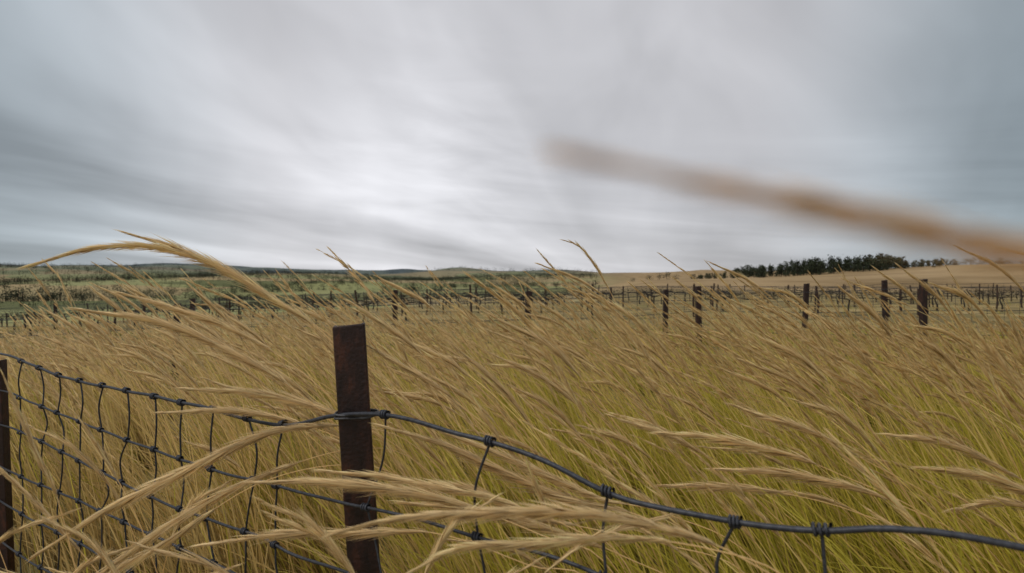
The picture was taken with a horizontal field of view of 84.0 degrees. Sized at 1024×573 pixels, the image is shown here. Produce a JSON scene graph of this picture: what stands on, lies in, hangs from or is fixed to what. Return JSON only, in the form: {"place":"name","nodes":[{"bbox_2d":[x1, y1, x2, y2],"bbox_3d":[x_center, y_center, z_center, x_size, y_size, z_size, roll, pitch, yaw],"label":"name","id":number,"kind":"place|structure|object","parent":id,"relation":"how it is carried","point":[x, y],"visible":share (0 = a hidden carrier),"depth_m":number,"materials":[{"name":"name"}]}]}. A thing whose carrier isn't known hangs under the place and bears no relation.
{"place":"outdoors","nodes":[
{"label":"outdoors","id":0,"kind":"place"},
{"bbox_2d":[0,247,1023,572],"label":"tall grass","id":1,"kind":"structure","parent":0,"point":[892,373],"depth_m":1.89,"materials":[{"name":"yellow plant"}]},
{"bbox_2d":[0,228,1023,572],"bbox_3d":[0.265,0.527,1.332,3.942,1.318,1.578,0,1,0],"label":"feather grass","id":2,"kind":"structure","parent":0,"point":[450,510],"depth_m":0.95,"materials":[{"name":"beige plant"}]},
{"bbox_2d":[0,263,1023,572],"bbox_3d":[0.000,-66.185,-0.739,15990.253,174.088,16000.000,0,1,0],"label":"ground","id":3,"kind":"structure","parent":0,"point":[832,281],"depth_m":115.37,"materials":[{"name":"beige plant"}]},
{"bbox_2d":[0,262,602,306],"bbox_3d":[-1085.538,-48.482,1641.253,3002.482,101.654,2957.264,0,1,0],"label":"distant woodland","id":4,"kind":"object","parent":3,"relation":"on","point":[13,297],"visible":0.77,"depth_m":763.41,"materials":[{"name":"green plant"}]},
{"bbox_2d":[0,322,1023,572],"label":"wire fence","id":5,"kind":"object","parent":3,"relation":"on","point":[354,414],"visible":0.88,"depth_m":0.99,"materials":[{"name":"metal"}]},
{"bbox_2d":[0,286,1023,334],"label":"grape vines","id":6,"kind":"object","parent":3,"relation":"on","point":[491,295],"visible":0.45,"depth_m":26.70,"materials":[{"name":"green plant"}]},
{"bbox_2d":[0,283,1023,329],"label":"vineyard trellis","id":7,"kind":"object","parent":3,"relation":"on","point":[229,303],"visible":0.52,"depth_m":24.24,"materials":[{"name":"green wood"}]},
{"bbox_2d":[0,280,1023,350],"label":"paddock fence","id":8,"kind":"object","parent":3,"relation":"on","point":[884,285],"visible":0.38,"depth_m":10.20,"materials":[{"name":"wood"}]},
{"bbox_2d":[0,279,1023,388],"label":"paddock fence","id":9,"kind":"object","parent":3,"relation":"on","point":[923,296],"visible":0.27,"depth_m":6.46,"materials":[{"name":"wood"}]},
{"bbox_2d":[529,144,1023,286],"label":"grass seed head","id":10,"kind":"object","parent":3,"relation":"on","point":[923,228],"depth_m":0.06},
{"bbox_2d":[630,253,1005,280],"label":"pine tree row","id":11,"kind":"object","parent":3,"relation":"on","point":[863,264],"visible":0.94,"depth_m":192.89,"materials":[{"name":"green plant"}]},
{"bbox_2d":[0,0,1023,272],"label":"sky","id":12,"kind":"structure","parent":0,"point":[379,134],"materials":[{"name":"grey"}]}
]}

